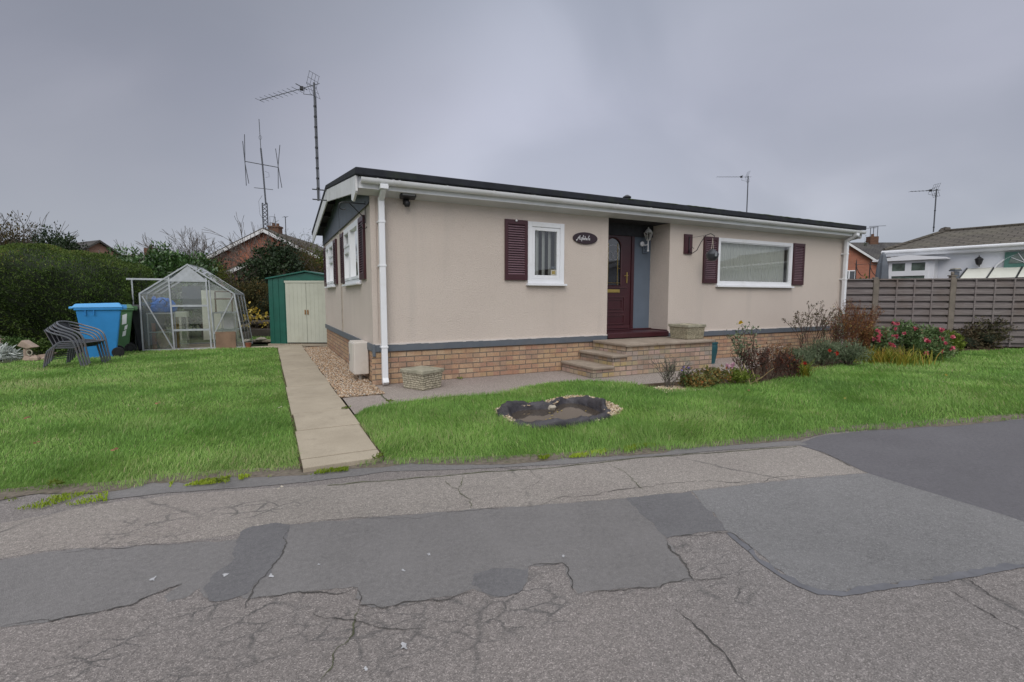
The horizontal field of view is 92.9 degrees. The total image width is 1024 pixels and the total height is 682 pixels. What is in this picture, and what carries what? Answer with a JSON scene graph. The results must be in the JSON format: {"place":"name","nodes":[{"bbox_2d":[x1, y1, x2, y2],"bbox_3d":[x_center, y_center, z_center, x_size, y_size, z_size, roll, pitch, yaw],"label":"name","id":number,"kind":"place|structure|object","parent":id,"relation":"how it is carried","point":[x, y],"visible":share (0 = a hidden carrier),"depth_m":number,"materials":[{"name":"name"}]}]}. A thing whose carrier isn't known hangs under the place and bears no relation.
{"place":"outdoors","nodes":[
{"label":"outdoors","id":0,"kind":"place"},
{"bbox_2d":[0,346,301,491],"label":"lawn","id":1,"kind":"structure","parent":0,"point":[36,479],"depth_m":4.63,"materials":[{"name":"plant"}]},
{"bbox_2d":[17,340,56,360],"bbox_3d":[-9.046,0.199,9.269,0.561,0.436,0.212,-1,5,-10],"label":"garden ornament","id":2,"kind":"object","parent":1,"relation":"on","point":[27,345],"visible":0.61,"depth_m":9.21,"materials":[{"name":"stone"}]},
{"bbox_2d":[0,211,78,247],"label":"bare tree","id":3,"kind":"object","parent":1,"relation":"on","point":[24,230],"visible":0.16,"depth_m":16.46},
{"bbox_2d":[31,337,67,355],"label":"border plant","id":4,"kind":"object","parent":1,"relation":"on","point":[45,346],"visible":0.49,"depth_m":9.79,"materials":[{"name":"green plant"}]},
{"bbox_2d":[43,328,103,367],"bbox_3d":[-7.748,0.107,8.564,0.667,0.684,0.560,-1,5,-7],"label":"garden chair","id":5,"kind":"object","parent":1,"relation":"on","point":[48,333],"visible":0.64,"depth_m":8.36,"materials":[{"name":"grey plastic"}]},
{"bbox_2d":[45,326,106,365],"bbox_3d":[-7.699,0.073,8.567,0.667,0.684,0.561,1,5,-7],"label":"garden chair","id":6,"kind":"object","parent":5,"relation":"on","point":[54,337],"visible":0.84,"depth_m":8.38,"materials":[{"name":"grey plastic"}]},
{"bbox_2d":[47,324,108,364],"bbox_3d":[-7.651,0.040,8.570,0.667,0.684,0.560,2,5,-7],"label":"garden chair","id":7,"kind":"object","parent":6,"relation":"on","point":[53,326],"visible":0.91,"depth_m":8.39,"materials":[{"name":"grey plastic"}]},
{"bbox_2d":[50,321,110,363],"bbox_3d":[-7.602,0.006,8.573,0.667,0.684,0.561,4,5,-7],"label":"garden chair","id":8,"kind":"object","parent":7,"relation":"on","point":[64,325],"visible":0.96,"depth_m":8.52,"materials":[{"name":"grey plastic"}]},
{"bbox_2d":[68,303,126,357],"bbox_3d":[-8.345,-0.221,9.875,0.882,1.102,0.632,-4,6,-38],"label":"wheelie bin","id":9,"kind":"object","parent":1,"relation":"on","point":[105,318],"visible":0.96,"depth_m":9.68,"materials":[{"name":"blue plastic"}]},
{"bbox_2d":[118,304,137,351],"bbox_3d":[-8.785,-0.278,10.764,0.848,1.060,0.608,-4,6,-38],"label":"wheelie bin","id":10,"kind":"object","parent":1,"relation":"on","point":[125,331],"visible":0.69,"depth_m":10.69,"materials":[{"name":"green plastic"}]},
{"bbox_2d":[265,271,326,346],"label":"metal shed","id":11,"kind":"structure","parent":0,"point":[297,310],"depth_m":12.45,"materials":[{"name":"green paint"}]},
{"bbox_2d":[285,283,307,341],"bbox_3d":[-5.521,-0.721,12.452,0.521,1.525,0.032,0,5,0],"label":"shed door","id":12,"kind":"structure","parent":11,"relation":"in","point":[296,306],"depth_m":12.45,"materials":[{"name":"beige paint"}]},
{"bbox_2d":[306,283,326,341],"bbox_3d":[-4.990,-0.721,12.451,0.521,1.525,0.032,0,5,0],"label":"shed door","id":13,"kind":"structure","parent":11,"relation":"in","point":[315,292],"depth_m":12.45,"materials":[{"name":"beige paint"}]},
{"bbox_2d":[277,347,383,469],"bbox_3d":[-3.386,0.519,7.849,0.590,0.001,9.620,-3,6,-27],"label":"path bed","id":14,"kind":"object","parent":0,"point":[293,425],"visible":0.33,"depth_m":4.59,"materials":[{"name":"soil"}]},
{"bbox_2d":[283,368,322,377],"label":"path slab","id":15,"kind":"structure","parent":14,"relation":"on","point":[302,372],"depth_m":7.81,"materials":[{"name":"concrete"}]},
{"bbox_2d":[285,375,329,386],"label":"path slab","id":16,"kind":"structure","parent":14,"relation":"on","point":[306,380],"depth_m":7.04,"materials":[{"name":"concrete"}]},
{"bbox_2d":[286,384,336,398],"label":"path slab","id":17,"kind":"structure","parent":14,"relation":"on","point":[309,391],"depth_m":6.22,"materials":[{"name":"concrete"}]},
{"bbox_2d":[288,394,345,414],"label":"path slab","id":18,"kind":"structure","parent":14,"relation":"on","point":[315,404],"depth_m":5.46,"materials":[{"name":"concrete"}]},
{"bbox_2d":[293,409,359,430],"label":"path slab","id":19,"kind":"structure","parent":14,"relation":"on","point":[323,419],"depth_m":4.78,"materials":[{"name":"concrete"}]},
{"bbox_2d":[295,424,376,459],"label":"path slab","id":20,"kind":"structure","parent":14,"relation":"on","point":[322,442],"depth_m":4.05,"materials":[{"name":"concrete"}]},
{"bbox_2d":[301,450,382,472],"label":"path slab","id":21,"kind":"structure","parent":14,"relation":"on","point":[326,462],"depth_m":3.59,"materials":[{"name":"concrete"}]},
{"bbox_2d":[0,319,1015,415],"bbox_3d":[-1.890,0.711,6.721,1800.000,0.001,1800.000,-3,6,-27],"label":"ground","id":22,"kind":"structure","parent":0,"point":[195,337],"depth_m":14.94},
{"bbox_2d":[0,342,22,362],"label":"border plant","id":23,"kind":"object","parent":22,"relation":"on","point":[5,351],"visible":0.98,"depth_m":9.25,"materials":[{"name":"grey plant"}]},
{"bbox_2d":[0,211,43,245],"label":"scrub tree","id":24,"kind":"object","parent":22,"relation":"on","point":[11,238],"visible":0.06,"depth_m":17.20,"materials":[{"name":"grey plant"}]},
{"bbox_2d":[29,221,66,246],"bbox_3d":[-15.743,-2.217,16.855,2.049,3.881,1.711,0,5,-4],"label":"scrub tree","id":25,"kind":"object","parent":22,"relation":"on","point":[44,233],"visible":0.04,"depth_m":16.52,"materials":[{"name":"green plant"}]},
{"bbox_2d":[50,232,88,251],"bbox_3d":[-14.879,-1.953,16.250,1.362,3.456,1.464,-1,5,-10],"label":"scrub tree","id":26,"kind":"object","parent":22,"relation":"on","point":[68,241],"visible":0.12,"depth_m":16.23,"materials":[{"name":"green plant"}]},
{"bbox_2d":[0,242,161,349],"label":"hedge","id":27,"kind":"object","parent":22,"relation":"on","point":[43,286],"visible":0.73,"depth_m":10.43,"materials":[{"name":"plant"}]},
{"bbox_2d":[65,240,125,257],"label":"brick house","id":28,"kind":"structure","parent":22,"relation":"on","point":[97,246],"depth_m":37.55,"materials":[{"name":"brown brick"}]},
{"bbox_2d":[105,244,171,324],"bbox_3d":[-11.212,-1.491,14.603,1.892,2.833,1.782,0,5,4],"label":"laurel bush","id":29,"kind":"object","parent":22,"relation":"on","point":[133,260],"visible":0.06,"depth_m":14.54,"materials":[{"name":"green plant"}]},
{"bbox_2d":[122,240,223,334],"bbox_3d":[-11.161,-1.712,15.744,3.558,3.069,2.378,0,5,2],"label":"laurel bush","id":30,"kind":"object","parent":22,"relation":"on","point":[172,262],"visible":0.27,"depth_m":15.32,"materials":[{"name":"green plant"}]},
{"bbox_2d":[130,226,250,268],"bbox_3d":[-17.064,-3.718,27.062,6.740,5.056,4.745,-3,6,-27],"label":"bare tree","id":31,"kind":"object","parent":22,"relation":"on","point":[196,243],"visible":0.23,"depth_m":26.66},
{"bbox_2d":[155,345,290,350],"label":"path slab","id":32,"kind":"structure","parent":22,"relation":"on","point":[253,346],"depth_m":12.03,"materials":[{"name":"concrete"}]},
{"bbox_2d":[139,264,252,350],"bbox_3d":[-7.688,-0.847,11.999,2.059,2.014,1.487,-2,5,-21],"label":"greenhouse","id":33,"kind":"object","parent":32,"relation":"on","point":[187,274],"visible":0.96,"depth_m":11.44,"materials":[{"name":"glass"}]},
{"bbox_2d":[132,304,167,349],"bbox_3d":[-8.585,-0.344,11.511,0.848,1.060,0.608,-4,6,-38],"label":"wheelie bin","id":34,"kind":"object","parent":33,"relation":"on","point":[160,318],"visible":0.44,"depth_m":11.27,"materials":[{"name":"grey plastic"}]},
{"bbox_2d":[146,311,188,348],"bbox_3d":[-8.314,-0.276,11.783,0.570,0.844,1.100,-2,5,-21],"label":"staging","id":35,"kind":"object","parent":33,"relation":"on","point":[168,330],"visible":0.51,"depth_m":11.36,"materials":[{"name":"metal"}]},
{"bbox_2d":[150,296,176,312],"bbox_3d":[-8.219,-0.844,11.451,0.542,0.442,0.432,-2,5,-21],"label":"storage bag","id":36,"kind":"object","parent":35,"relation":"on","point":[160,305],"visible":0.78,"depth_m":11.32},
{"bbox_2d":[182,286,201,308],"bbox_3d":[-8.214,-1.113,12.477,0.410,0.580,0.026,-2,5,-21],"label":"grey panel","id":37,"kind":"object","parent":33,"relation":"attached to","point":[191,295],"visible":1,"depth_m":12.46,"materials":[{"name":"plastic"}]},
{"bbox_2d":[201,290,238,339],"bbox_3d":[-7.640,-0.684,12.736,0.800,1.280,0.031,-2,5,-21],"label":"insulation board","id":38,"kind":"object","parent":33,"relation":"in","point":[222,305],"visible":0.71,"depth_m":12.69,"materials":[{"name":"plastic"}]},
{"bbox_2d":[215,331,235,347],"bbox_3d":[-6.826,-0.017,11.606,0.420,0.410,0.023,-2,5,-21],"label":"plywood sheet","id":39,"kind":"object","parent":32,"relation":"on","point":[225,339],"visible":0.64,"depth_m":11.60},
{"bbox_2d":[206,223,323,269],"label":"brick house","id":40,"kind":"structure","parent":22,"relation":"on","point":[277,229],"depth_m":29.56,"materials":[{"name":"brown brick"}]},
{"bbox_2d":[242,122,281,228],"bbox_3d":[-16.454,-8.117,32.367,2.279,12.872,0.427,-1,5,-14],"label":"radio mast","id":41,"kind":"object","parent":40,"relation":"on","point":[263,219],"visible":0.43,"depth_m":32.18,"materials":[{"name":"metal"}]},
{"bbox_2d":[236,233,304,291],"bbox_3d":[-9.430,-2.362,19.043,2.823,3.797,2.310,2,5,18],"label":"ivy mound","id":42,"kind":"object","parent":22,"relation":"on","point":[272,259],"visible":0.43,"depth_m":18.76,"materials":[{"name":"green plant"}]},
{"bbox_2d":[304,346,384,397],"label":"gravel","id":43,"kind":"structure","parent":22,"relation":"on","point":[346,389],"depth_m":7.46,"materials":[{"name":"gravel"}]},
{"bbox_2d":[847,242,877,278],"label":"brick house","id":44,"kind":"structure","parent":22,"relation":"on","point":[860,255],"depth_m":41.14,"materials":[{"name":"orange brick"}]},
{"bbox_2d":[850,234,902,259],"bbox_3d":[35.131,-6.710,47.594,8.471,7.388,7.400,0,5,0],"label":"roof","id":45,"kind":"structure","parent":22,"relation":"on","point":[874,247],"depth_m":46.90,"materials":[{"name":"grey tile"}]},
{"label":"gravel base","id":46,"kind":"structure","parent":22,"relation":"on","visible":0},
{"bbox_2d":[497,395,610,428],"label":"garden pond","id":47,"kind":"structure","parent":46,"relation":"on","point":[570,410],"depth_m":5.12,"materials":[{"name":"stone"}]},
{"label":"gravel bank","id":48,"kind":"structure","parent":46,"relation":"on","visible":0},
{"bbox_2d":[495,395,623,425],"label":"gravel","id":49,"kind":"structure","parent":48,"relation":"on","point":[614,408],"depth_m":5.21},
{"bbox_2d":[0,418,1023,681],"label":"road","id":50,"kind":"structure","parent":0,"point":[756,620],"depth_m":1.79,"materials":[{"name":"asphalt"}]},
{"bbox_2d":[4,489,107,509],"bbox_3d":[-2.761,0.951,2.933,0.624,0.025,0.221,-1,5,-14],"label":"moss","id":51,"kind":"object","parent":50,"relation":"on","point":[61,499],"visible":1,"depth_m":2.94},
{"bbox_2d":[96,467,383,500],"bbox_3d":[-1.760,0.940,3.293,1.721,0.001,0.290,-1,5,-16],"label":"road edging","id":52,"kind":"object","parent":50,"relation":"on","point":[157,488],"visible":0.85,"depth_m":3.23,"materials":[{"name":"concrete"}]},
{"bbox_2d":[0,498,693,626],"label":"road patch","id":53,"kind":"object","parent":50,"relation":"on","point":[612,544],"visible":1,"depth_m":2.29,"materials":[{"name":"asphalt"}]},
{"bbox_2d":[203,523,289,601],"bbox_3d":[-1.236,1.027,2.325,0.267,0.001,0.700,-1,5,-14],"label":"road patch","id":54,"kind":"object","parent":53,"relation":"on","point":[257,553],"visible":1,"depth_m":2.27,"materials":[{"name":"asphalt"}]},
{"bbox_2d":[471,568,528,596],"bbox_3d":[-0.052,1.045,2.117,0.246,0.001,0.216,0,5,4],"label":"road patch","id":55,"kind":"object","parent":53,"relation":"on","point":[504,582],"visible":1,"depth_m":2.12,"materials":[{"name":"asphalt"}]},
{"bbox_2d":[0,445,866,557],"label":"road patch","id":56,"kind":"object","parent":50,"relation":"on","point":[179,518],"visible":1,"depth_m":3.01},
{"bbox_2d":[382,441,807,470],"bbox_3d":[0.761,0.894,3.824,3.491,0.001,0.295,-1,5,-11],"label":"road edging","id":57,"kind":"object","parent":50,"relation":"on","point":[409,467],"visible":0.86,"depth_m":3.69,"materials":[{"name":"concrete"}]},
{"bbox_2d":[626,491,726,537],"bbox_3d":[0.966,0.986,2.801,0.469,0.001,0.531,-1,5,-12],"label":"road patch","id":58,"kind":"object","parent":50,"relation":"on","point":[671,514],"visible":1,"depth_m":2.78,"materials":[{"name":"asphalt"}]},
{"bbox_2d":[692,473,1023,590],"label":"road patch","id":59,"kind":"object","parent":50,"relation":"on","point":[843,532],"visible":1,"depth_m":2.59,"materials":[{"name":"asphalt"}]},
{"bbox_2d":[727,532,1023,595],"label":"road seal","id":60,"kind":"object","parent":59,"relation":"on","point":[935,579],"visible":1,"depth_m":2.14,"materials":[{"name":"asphalt"}]},
{"bbox_2d":[801,419,1023,520],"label":"road patch","id":61,"kind":"object","parent":50,"relation":"on","point":[980,465],"visible":0.98,"depth_m":3.76,"materials":[{"name":"asphalt"}]},
{"bbox_2d":[0,413,1023,499],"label":"verge soil","id":62,"kind":"structure","parent":0,"point":[12,493],"depth_m":3.66,"materials":[{"name":"soil"}]},
{"bbox_2d":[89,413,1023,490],"bbox_3d":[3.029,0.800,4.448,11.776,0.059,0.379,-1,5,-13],"label":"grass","id":63,"kind":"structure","parent":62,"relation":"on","point":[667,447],"depth_m":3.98,"materials":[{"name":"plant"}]},
{"bbox_2d":[0,0,1023,256],"label":"sky","id":64,"kind":"structure","parent":0,"point":[123,121],"materials":[{"name":"grey"}]},
{"bbox_2d":[343,357,769,413],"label":"patio","id":65,"kind":"structure","parent":0,"point":[452,387],"depth_m":6.86,"materials":[{"name":"concrete"}]},
{"bbox_2d":[400,365,443,390],"bbox_3d":[-1.206,0.496,6.531,0.444,0.262,0.394,4,6,37],"label":"stone planter","id":66,"kind":"object","parent":65,"relation":"on","point":[422,378],"visible":1,"depth_m":6.41,"materials":[{"name":"stone"}]},
{"bbox_2d":[561,337,714,377],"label":"front steps","id":67,"kind":"structure","parent":65,"relation":"on","point":[614,357],"depth_m":7.82,"materials":[{"name":"brick"}]},
{"bbox_2d":[668,323,705,339],"bbox_3d":[3.080,-0.172,8.564,0.464,0.252,0.444,-3,6,-29],"label":"stone planter","id":68,"kind":"object","parent":67,"relation":"on","point":[687,331],"visible":1,"depth_m":8.42,"materials":[{"name":"stone"}]},
{"bbox_2d":[306,335,1023,348],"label":"ground soil","id":69,"kind":"structure","parent":0,"point":[607,338],"depth_m":14.84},
{"bbox_2d":[201,321,269,334],"bbox_3d":[-8.441,-0.484,16.722,3.200,0.420,2.000,0,5,0],"label":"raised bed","id":70,"kind":"object","parent":69,"relation":"on","point":[260,326],"visible":0.14,"depth_m":15.72,"materials":[{"name":"wood"}]},
{"bbox_2d":[215,276,269,319],"bbox_3d":[-9.365,-1.335,17.516,3.124,1.999,1.660,0,5,-1],"label":"shrub","id":71,"kind":"object","parent":70,"relation":"on","point":[257,298],"visible":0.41,"depth_m":17.19,"materials":[{"name":"green plant"}]},
{"bbox_2d":[202,213,317,267],"bbox_3d":[-10.872,-3.265,22.643,6.275,4.934,4.244,0,5,2],"label":"bare tree","id":72,"kind":"object","parent":69,"relation":"on","point":[240,245],"visible":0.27,"depth_m":21.95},
{"bbox_2d":[261,228,323,272],"bbox_3d":[-9.113,-2.619,20.200,3.017,4.101,1.738,-1,5,-9],"label":"shrub","id":73,"kind":"object","parent":69,"relation":"on","point":[307,266],"visible":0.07,"depth_m":20.04,"materials":[{"name":"green plant"}]},
{"bbox_2d":[312,167,866,384],"bbox_3d":[1.574,-1.481,11.650,11.240,3.420,6.717,-3,6,-27],"label":"bungalow","id":74,"kind":"object","parent":69,"relation":"on","point":[454,278],"visible":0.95,"depth_m":7.95,"materials":[{"name":"paint"}]},
{"bbox_2d":[255,71,326,200],"bbox_3d":[-4.122,-3.709,9.053,1.441,2.236,0.280,2,5,21],"label":"tv aerial","id":75,"kind":"object","parent":74,"relation":"attached to","point":[302,88],"visible":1,"depth_m":8.85,"materials":[{"name":"metal"}]},
{"bbox_2d":[324,242,335,287],"bbox_3d":[-3.992,-1.656,10.699,0.135,0.965,1.520,-3,6,-27],"label":"window","id":76,"kind":"structure","parent":74,"relation":"in","point":[329,248],"depth_m":10.72,"materials":[{"name":"white plastic"}]},
{"bbox_2d":[342,217,361,286],"bbox_3d":[-2.642,-1.414,8.020,0.135,0.995,1.640,-3,6,-27],"label":"window","id":77,"kind":"structure","parent":74,"relation":"in","point":[350,234],"depth_m":8.02,"materials":[{"name":"white plastic"}]},
{"bbox_2d":[349,340,368,379],"bbox_3d":[-2.265,0.294,7.176,0.226,0.590,0.410,-3,6,-27],"label":"meter box","id":78,"kind":"object","parent":74,"relation":"attached to","point":[358,358],"visible":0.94,"depth_m":7.00,"materials":[{"name":"beige plastic"}]},
{"bbox_2d":[526,221,566,285],"bbox_3d":[0.519,-1.385,7.805,0.730,0.995,0.248,-3,6,-27],"label":"window","id":79,"kind":"structure","parent":74,"relation":"in","point":[558,229],"depth_m":7.83,"materials":[{"name":"white plastic"}]},
{"bbox_2d":[607,235,634,328],"bbox_3d":[1.870,-1.156,8.988,0.955,1.880,0.106,-3,6,-27],"label":"door","id":80,"kind":"structure","parent":74,"relation":"in","point":[621,249],"depth_m":9.07,"materials":[{"name":"red paint"}]},
{"bbox_2d":[715,238,793,287],"bbox_3d":[5.006,-1.581,10.025,2.340,0.955,0.205,-3,6,-27],"label":"window","id":81,"kind":"structure","parent":74,"relation":"in","point":[741,262],"depth_m":10.09,"materials":[{"name":"white plastic"}]},
{"bbox_2d":[642,345,1020,386],"bbox_3d":[8.329,0.246,10.714,15.881,0.001,3.559,-4,7,-40],"label":"flower bed","id":82,"kind":"object","parent":69,"relation":"on","point":[769,374],"visible":0.13,"depth_m":8.00,"materials":[{"name":"soil"}]},
{"bbox_2d":[692,364,734,384],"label":"border plant","id":83,"kind":"object","parent":82,"relation":"on","point":[718,371],"visible":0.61,"depth_m":6.58,"materials":[{"name":"green plant"}]},
{"bbox_2d":[725,366,761,384],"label":"border plant","id":84,"kind":"object","parent":82,"relation":"on","point":[737,376],"visible":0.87,"depth_m":6.62,"materials":[{"name":"green plant"}]},
{"bbox_2d":[726,320,760,380],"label":"rose bush","id":85,"kind":"object","parent":82,"relation":"on","point":[740,346],"visible":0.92,"depth_m":6.98,"materials":[{"name":"green plant"}]},
{"bbox_2d":[730,344,776,381],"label":"dead perennial","id":86,"kind":"object","parent":82,"relation":"on","point":[762,362],"visible":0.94,"depth_m":6.89,"materials":[{"name":"brown plant"}]},
{"bbox_2d":[755,342,795,379],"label":"dead perennial","id":87,"kind":"object","parent":82,"relation":"on","point":[780,360],"visible":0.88,"depth_m":7.03,"materials":[{"name":"brown plant"}]},
{"bbox_2d":[783,344,820,364],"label":"border plant","id":88,"kind":"object","parent":82,"relation":"on","point":[807,356],"visible":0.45,"depth_m":8.24,"materials":[{"name":"green plant"}]},
{"bbox_2d":[795,301,841,353],"bbox_3d":[6.277,-0.267,10.075,0.779,1.161,0.700,0,5,1],"label":"seed head plant","id":89,"kind":"object","parent":82,"relation":"on","point":[821,318],"visible":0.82,"depth_m":9.98,"materials":[{"name":"brown plant"}]},
{"bbox_2d":[796,335,843,364],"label":"border plant","id":90,"kind":"object","parent":82,"relation":"on","point":[821,351],"visible":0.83,"depth_m":8.59,"materials":[{"name":"green plant"}]},
{"bbox_2d":[823,312,866,342],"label":"dried perennial","id":91,"kind":"object","parent":82,"relation":"on","point":[838,330],"visible":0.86,"depth_m":9.42,"materials":[{"name":"brown plant"}]},
{"bbox_2d":[825,316,867,352],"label":"dried perennial","id":92,"kind":"object","parent":82,"relation":"on","point":[846,328],"visible":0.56,"depth_m":9.43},
{"bbox_2d":[826,338,875,364],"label":"border plant","id":93,"kind":"object","parent":82,"relation":"on","point":[850,353],"visible":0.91,"depth_m":8.57,"materials":[{"name":"green plant"}]},
{"bbox_2d":[828,298,884,345],"bbox_3d":[7.010,-0.296,9.995,0.814,1.234,0.972,-3,6,-27],"label":"dried perennial","id":94,"kind":"object","parent":82,"relation":"on","point":[849,308],"visible":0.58,"depth_m":9.93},
{"bbox_2d":[856,317,886,353],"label":"dried perennial","id":95,"kind":"object","parent":82,"relation":"on","point":[866,336],"visible":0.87,"depth_m":9.44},
{"bbox_2d":[857,326,905,355],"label":"rose bush","id":96,"kind":"object","parent":82,"relation":"on","point":[878,339],"visible":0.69,"depth_m":9.46,"materials":[{"name":"green plant"}]},
{"bbox_2d":[863,342,945,366],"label":"ornamental grass","id":97,"kind":"object","parent":82,"relation":"on","point":[900,356],"depth_m":8.79,"materials":[{"name":"plant"}]},
{"bbox_2d":[886,319,925,354],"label":"rose bush","id":98,"kind":"object","parent":82,"relation":"on","point":[908,330],"visible":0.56,"depth_m":9.78,"materials":[{"name":"green plant"}]},
{"bbox_2d":[904,323,955,355],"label":"rose bush","id":99,"kind":"object","parent":82,"relation":"on","point":[932,333],"visible":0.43,"depth_m":9.47,"materials":[{"name":"green plant"}]},
{"bbox_2d":[946,315,1017,348],"bbox_3d":[11.175,-0.243,11.678,1.720,0.934,1.025,-1,5,-16],"label":"shrub","id":100,"kind":"object","parent":82,"relation":"on","point":[981,339],"visible":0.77,"depth_m":11.43,"materials":[{"name":"green plant"}]},
{"bbox_2d":[783,272,1023,346],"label":"garden fence","id":101,"kind":"object","parent":69,"relation":"on","point":[951,302],"visible":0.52,"depth_m":11.60,"materials":[{"name":"wood"}]},
{"bbox_2d":[872,223,1023,278],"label":"park home","id":102,"kind":"object","parent":69,"relation":"on","point":[941,252],"visible":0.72,"depth_m":13.44,"materials":[{"name":"white tile"}]},
{"bbox_2d":[872,255,950,278],"bbox_3d":[11.280,-1.427,13.851,0.560,2.000,1.645,-4,6,-38],"label":"bay window","id":103,"kind":"structure","parent":102,"relation":"in","point":[906,266],"depth_m":13.59,"materials":[{"name":"white plastic"}]},
{"bbox_2d":[959,266,1023,277],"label":"lean to roof","id":104,"kind":"object","parent":102,"relation":"attached to","point":[1008,272],"visible":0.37,"depth_m":12.32,"materials":[{"name":"white plastic"}]},
{"bbox_2d":[1004,251,1023,275],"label":"window","id":105,"kind":"structure","parent":102,"relation":"in","point":[1017,260],"depth_m":12.32,"materials":[{"name":"teal glass"}]},
{"bbox_2d":[647,385,700,392],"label":"gravel","id":106,"kind":"structure","parent":0,"point":[678,386],"depth_m":6.38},
{"bbox_2d":[649,356,694,387],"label":"lavender","id":107,"kind":"object","parent":106,"relation":"on","point":[668,372],"visible":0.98,"depth_m":6.40,"materials":[{"name":"grey plant"}]},
{"bbox_2d":[681,370,724,387],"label":"border plant","id":108,"kind":"object","parent":106,"relation":"on","point":[709,379],"visible":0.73,"depth_m":6.38,"materials":[{"name":"green plant"}]},
{"bbox_2d":[354,348,1023,459],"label":"lawn","id":109,"kind":"structure","parent":0,"point":[619,438],"depth_m":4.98,"materials":[{"name":"plant"}]},
{"bbox_2d":[908,335,957,360],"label":"rose bush","id":110,"kind":"object","parent":109,"relation":"on","point":[938,347],"visible":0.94,"depth_m":9.13,"materials":[{"name":"green plant"}]},
{"bbox_2d":[875,252,888,278],"bbox_3d":[9.946,-1.174,13.148,0.333,2.424,0.341,0,5,0],"label":"folded parasol","id":111,"kind":"object","parent":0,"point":[882,269],"visible":0.6,"depth_m":13.01,"materials":[{"name":"grey fabric"}]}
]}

